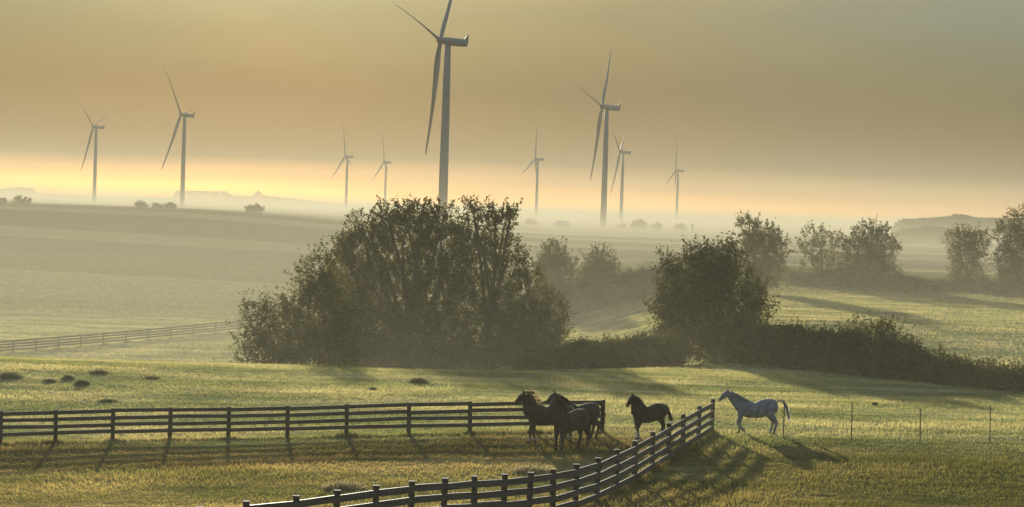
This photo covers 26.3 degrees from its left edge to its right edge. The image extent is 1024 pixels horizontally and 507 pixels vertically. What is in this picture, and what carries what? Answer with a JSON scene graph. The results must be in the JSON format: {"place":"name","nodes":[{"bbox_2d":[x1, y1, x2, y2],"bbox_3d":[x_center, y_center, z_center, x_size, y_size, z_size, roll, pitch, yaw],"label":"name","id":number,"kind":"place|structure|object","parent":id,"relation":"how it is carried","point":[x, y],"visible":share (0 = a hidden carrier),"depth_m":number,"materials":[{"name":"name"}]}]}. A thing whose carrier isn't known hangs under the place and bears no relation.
{"place":"outdoors","nodes":[
{"label":"outdoors","id":0,"kind":"place"},
{"bbox_2d":[0,195,1023,506],"bbox_3d":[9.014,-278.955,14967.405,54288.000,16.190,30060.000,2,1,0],"label":"ground","id":1,"kind":"structure","parent":0,"point":[192,231],"depth_m":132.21,"materials":[{"name":"green plant"}]},
{"bbox_2d":[0,197,8,203],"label":"field tree","id":2,"kind":"object","parent":1,"relation":"on","point":[3,200],"visible":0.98,"depth_m":878.75,"materials":[{"name":"green plant"}]},
{"bbox_2d":[0,371,24,379],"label":"grass tussock","id":3,"kind":"object","parent":1,"relation":"on","point":[9,375],"depth_m":120.29,"materials":[{"name":"green plant"}]},
{"bbox_2d":[10,195,31,204],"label":"field tree","id":4,"kind":"object","parent":1,"relation":"on","point":[18,199],"visible":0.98,"depth_m":879.31,"materials":[{"name":"green plant"}]},
{"bbox_2d":[42,379,55,382],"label":"grass tussock","id":5,"kind":"object","parent":1,"relation":"on","point":[50,380],"depth_m":118.94,"materials":[{"name":"green plant"}]},
{"bbox_2d":[59,374,75,379],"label":"grass tussock","id":6,"kind":"object","parent":1,"relation":"on","point":[67,377],"depth_m":120.80,"materials":[{"name":"green plant"}]},
{"bbox_2d":[73,378,94,385],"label":"grass tussock","id":7,"kind":"object","parent":1,"relation":"on","point":[83,382],"depth_m":117.84,"materials":[{"name":"green plant"}]},
{"bbox_2d":[77,98,106,202],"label":"wind turbine","id":8,"kind":"object","parent":1,"relation":"on","point":[94,165],"visible":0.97,"depth_m":2600.23,"materials":[{"name":"paint"}]},
{"bbox_2d":[87,369,109,374],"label":"grass tussock","id":9,"kind":"object","parent":1,"relation":"on","point":[101,371],"depth_m":125.05,"materials":[{"name":"green plant"}]},
{"bbox_2d":[98,398,119,402],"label":"grass tussock","id":10,"kind":"object","parent":1,"relation":"on","point":[109,400],"depth_m":109.67,"materials":[{"name":"green plant"}]},
{"bbox_2d":[0,319,261,350],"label":"board fence","id":11,"kind":"object","parent":1,"relation":"on","point":[81,341],"visible":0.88,"depth_m":246.10,"materials":[{"name":"wood"}]},
{"bbox_2d":[133,200,148,207],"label":"field tree","id":12,"kind":"object","parent":1,"relation":"on","point":[139,204],"visible":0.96,"depth_m":878.93,"materials":[{"name":"green plant"}]},
{"bbox_2d":[140,376,165,378],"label":"grass tussock","id":13,"kind":"object","parent":1,"relation":"on","point":[152,377],"depth_m":123.00,"materials":[{"name":"green plant"}]},
{"bbox_2d":[150,202,164,207],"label":"field tree","id":14,"kind":"object","parent":1,"relation":"on","point":[156,205],"visible":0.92,"depth_m":879.22,"materials":[{"name":"green plant"}]},
{"bbox_2d":[163,202,176,208],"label":"field tree","id":15,"kind":"object","parent":1,"relation":"on","point":[171,205],"visible":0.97,"depth_m":879.08,"materials":[{"name":"green plant"}]},
{"bbox_2d":[161,70,194,206],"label":"wind turbine","id":16,"kind":"object","parent":1,"relation":"on","point":[182,182],"visible":0.97,"depth_m":2155.78,"materials":[{"name":"paint"}]},
{"bbox_2d":[244,204,254,212],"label":"field tree","id":17,"kind":"object","parent":1,"relation":"on","point":[249,208],"visible":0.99,"depth_m":879.00,"materials":[{"name":"green plant"}]},
{"bbox_2d":[252,202,264,213],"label":"field tree","id":18,"kind":"object","parent":1,"relation":"on","point":[258,208],"visible":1,"depth_m":878.96,"materials":[{"name":"green plant"}]},
{"bbox_2d":[223,282,321,365],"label":"willow shrub","id":19,"kind":"object","parent":1,"relation":"on","point":[265,340],"visible":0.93,"depth_m":167.50,"materials":[{"name":"green plant"}]},
{"bbox_2d":[0,400,604,442],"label":"board fence","id":20,"kind":"object","parent":1,"relation":"on","point":[228,430],"visible":0.77,"depth_m":93.05,"materials":[{"name":"brown wood"}]},
{"bbox_2d":[267,236,390,366],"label":"willow shrub","id":21,"kind":"object","parent":1,"relation":"on","point":[328,303],"visible":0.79,"depth_m":173.29,"materials":[{"name":"green plant"}]},
{"bbox_2d":[311,479,371,490],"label":"dry grass tuft","id":22,"kind":"object","parent":1,"relation":"on","point":[337,485],"visible":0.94,"depth_m":75.30,"materials":[{"name":"beige plant"}]},
{"bbox_2d":[332,130,352,210],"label":"wind turbine","id":23,"kind":"object","parent":1,"relation":"on","point":[346,181],"visible":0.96,"depth_m":3633.26,"materials":[{"name":"paint"}]},
{"bbox_2d":[348,209,360,219],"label":"field tree","id":24,"kind":"object","parent":1,"relation":"on","point":[356,213],"visible":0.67,"depth_m":899.14,"materials":[{"name":"green plant"}]},
{"bbox_2d":[0,327,721,506],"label":"long grass","id":25,"kind":"structure","parent":1,"relation":"on","point":[651,472],"depth_m":92.73,"materials":[{"name":"green plant"}]},
{"bbox_2d":[373,133,391,211],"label":"wind turbine","id":26,"kind":"object","parent":1,"relation":"on","point":[386,169],"visible":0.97,"depth_m":3987.80,"materials":[{"name":"paint"}]},
{"bbox_2d":[314,192,487,369],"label":"willow tree","id":27,"kind":"object","parent":1,"relation":"on","point":[400,349],"visible":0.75,"depth_m":202.12,"materials":[{"name":"green plant"}]},
{"bbox_2d":[0,187,815,223],"bbox_3d":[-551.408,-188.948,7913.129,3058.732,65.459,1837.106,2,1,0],"label":"treeline","id":28,"kind":"object","parent":1,"relation":"on","point":[240,198],"visible":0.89,"depth_m":8803.50,"materials":[{"name":"green plant"}]},
{"bbox_2d":[405,377,430,383],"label":"grass tussock","id":29,"kind":"object","parent":1,"relation":"on","point":[419,380],"depth_m":124.76,"materials":[{"name":"green plant"}]},
{"bbox_2d":[395,0,468,224],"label":"wind turbine","id":30,"kind":"object","parent":1,"relation":"on","point":[448,42],"visible":0.98,"depth_m":1058.41,"materials":[{"name":"paint"}]},
{"bbox_2d":[195,399,715,506],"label":"board fence","id":31,"kind":"object","parent":1,"relation":"on","point":[444,486],"visible":0.96,"depth_m":66.36,"materials":[{"name":"brown wood"}]},
{"bbox_2d":[441,193,577,369],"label":"willow tree","id":32,"kind":"object","parent":1,"relation":"on","point":[512,333],"visible":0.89,"depth_m":199.66,"materials":[{"name":"green plant"}]},
{"bbox_2d":[494,464,560,474],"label":"dry grass tuft","id":33,"kind":"object","parent":1,"relation":"on","point":[536,470],"visible":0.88,"depth_m":79.26,"materials":[{"name":"beige plant"}]},
{"bbox_2d":[525,217,537,225],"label":"field tree","id":34,"kind":"object","parent":1,"relation":"on","point":[528,221],"visible":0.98,"depth_m":1498.76,"materials":[{"name":"green plant"}]},
{"bbox_2d":[523,130,544,218],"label":"wind turbine","id":35,"kind":"object","parent":1,"relation":"on","point":[537,177],"visible":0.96,"depth_m":3316.32,"materials":[{"name":"paint"}]},
{"bbox_2d":[514,390,574,443],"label":"horse","id":36,"kind":"object","parent":1,"relation":"on","point":[535,413],"visible":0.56,"depth_m":88.47},
{"bbox_2d":[530,236,582,317],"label":"ash tree","id":37,"kind":"object","parent":1,"relation":"on","point":[558,260],"visible":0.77,"depth_m":299.10,"materials":[{"name":"green plant"}]},
{"bbox_2d":[553,220,569,226],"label":"tree","id":38,"kind":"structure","parent":1,"relation":"on","point":[559,223],"depth_m":1495.90,"materials":[{"name":"plant"}]},
{"bbox_2d":[547,396,591,450],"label":"horse","id":39,"kind":"object","parent":1,"relation":"on","point":[578,420],"visible":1,"depth_m":86.22},
{"bbox_2d":[546,391,605,438],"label":"horse","id":40,"kind":"object","parent":1,"relation":"on","point":[593,409],"visible":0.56,"depth_m":90.48},
{"bbox_2d":[572,241,627,307],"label":"ash tree","id":41,"kind":"object","parent":1,"relation":"on","point":[596,267],"visible":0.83,"depth_m":299.69,"materials":[{"name":"green plant"}]},
{"bbox_2d":[580,50,620,227],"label":"wind turbine","id":42,"kind":"object","parent":1,"relation":"on","point":[603,211],"visible":0.95,"depth_m":1628.52,"materials":[{"name":"paint"}]},
{"bbox_2d":[511,327,691,370],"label":"hedge","id":43,"kind":"object","parent":1,"relation":"on","point":[663,350],"visible":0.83,"depth_m":163.52,"materials":[{"name":"green plant"}]},
{"bbox_2d":[523,260,698,318],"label":"hedge","id":44,"kind":"object","parent":1,"relation":"on","point":[619,289],"visible":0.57,"depth_m":297.69,"materials":[{"name":"green plant"}]},
{"bbox_2d":[610,132,630,222],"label":"wind turbine","id":45,"kind":"object","parent":1,"relation":"on","point":[621,190],"visible":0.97,"depth_m":2790.81,"materials":[{"name":"paint"}]},
{"bbox_2d":[615,223,626,228],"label":"field tree","id":46,"kind":"object","parent":1,"relation":"on","point":[623,225],"visible":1,"depth_m":1499.07,"materials":[{"name":"green plant"}]},
{"bbox_2d":[630,218,650,229],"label":"field tree","id":47,"kind":"object","parent":1,"relation":"on","point":[640,224],"visible":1,"depth_m":1447.66,"materials":[{"name":"green plant"}]},
{"bbox_2d":[626,393,673,439],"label":"horse","id":48,"kind":"object","parent":1,"relation":"on","point":[641,412],"visible":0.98,"depth_m":90.63},
{"bbox_2d":[651,220,662,230],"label":"field tree","id":49,"kind":"object","parent":1,"relation":"on","point":[656,226],"visible":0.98,"depth_m":1449.31,"materials":[{"name":"green plant"}]},
{"bbox_2d":[667,139,683,222],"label":"wind turbine","id":50,"kind":"object","parent":1,"relation":"on","point":[676,172],"visible":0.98,"depth_m":3789.53,"materials":[{"name":"paint"}]},
{"bbox_2d":[674,223,686,231],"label":"field tree","id":51,"kind":"object","parent":1,"relation":"on","point":[679,226],"visible":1,"depth_m":1449.71,"materials":[{"name":"green plant"}]},
{"bbox_2d":[637,230,779,363],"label":"thorn tree","id":52,"kind":"object","parent":1,"relation":"on","point":[715,285],"visible":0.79,"depth_m":175.12,"materials":[{"name":"green plant"}]},
{"bbox_2d":[718,389,792,433],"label":"horse","id":53,"kind":"object","parent":1,"relation":"on","point":[747,408],"visible":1,"depth_m":94.25},
{"bbox_2d":[734,209,794,293],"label":"ash tree","id":54,"kind":"object","parent":1,"relation":"on","point":[767,245],"visible":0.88,"depth_m":296.47,"materials":[{"name":"green plant"}]},
{"bbox_2d":[783,402,785,435],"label":"metal fence post","id":55,"kind":"object","parent":1,"relation":"on","point":[783,418],"visible":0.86,"depth_m":93.86,"materials":[{"name":"metal"}]},
{"bbox_2d":[793,220,854,286],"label":"birch tree","id":56,"kind":"object","parent":1,"relation":"on","point":[819,267],"visible":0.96,"depth_m":334.61,"materials":[{"name":"green plant"}]},
{"bbox_2d":[851,402,852,440],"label":"metal fence post","id":57,"kind":"object","parent":1,"relation":"on","point":[851,419],"visible":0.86,"depth_m":92.45,"materials":[{"name":"metal"}]},
{"bbox_2d":[834,214,903,287],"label":"oak tree","id":58,"kind":"object","parent":1,"relation":"on","point":[876,258],"visible":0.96,"depth_m":334.03,"materials":[{"name":"green plant"}]},
{"bbox_2d":[716,316,1023,392],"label":"hedge","id":59,"kind":"object","parent":1,"relation":"on","point":[795,347],"visible":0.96,"depth_m":145.44,"materials":[{"name":"green plant"}]},
{"bbox_2d":[833,311,920,350],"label":"bramble bush","id":60,"kind":"object","parent":1,"relation":"on","point":[881,324],"visible":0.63,"depth_m":146.87,"materials":[{"name":"green plant"}]},
{"bbox_2d":[783,266,1023,293],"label":"hedge","id":61,"kind":"object","parent":1,"relation":"on","point":[896,282],"visible":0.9,"depth_m":333.36,"materials":[{"name":"green plant"}]},
{"bbox_2d":[919,408,921,443],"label":"metal fence post","id":62,"kind":"object","parent":1,"relation":"on","point":[920,425],"visible":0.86,"depth_m":92.17,"materials":[{"name":"metal"}]},
{"bbox_2d":[934,341,946,359],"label":"weed plant","id":63,"kind":"object","parent":1,"relation":"on","point":[939,348],"visible":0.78,"depth_m":142.15,"materials":[{"name":"green plant"}]},
{"bbox_2d":[890,213,1023,244],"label":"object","id":64,"kind":"object","parent":1,"relation":"on","point":[927,231],"visible":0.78,"depth_m":1500.43,"materials":[{"name":"green plant"}]},
{"bbox_2d":[941,220,992,283],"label":"oak tree","id":65,"kind":"object","parent":1,"relation":"on","point":[970,245],"visible":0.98,"depth_m":337.00,"materials":[{"name":"green plant"}]},
{"bbox_2d":[989,406,991,443],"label":"metal fence post","id":66,"kind":"object","parent":1,"relation":"on","point":[990,424],"visible":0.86,"depth_m":93.18,"materials":[{"name":"metal"}]},
{"bbox_2d":[988,203,1023,293],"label":"oak tree","id":67,"kind":"object","parent":1,"relation":"on","point":[1007,273],"visible":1,"depth_m":329.07,"materials":[{"name":"green plant"}]},
{"bbox_2d":[0,0,1023,224],"label":"sky","id":68,"kind":"structure","parent":0,"point":[834,111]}
]}

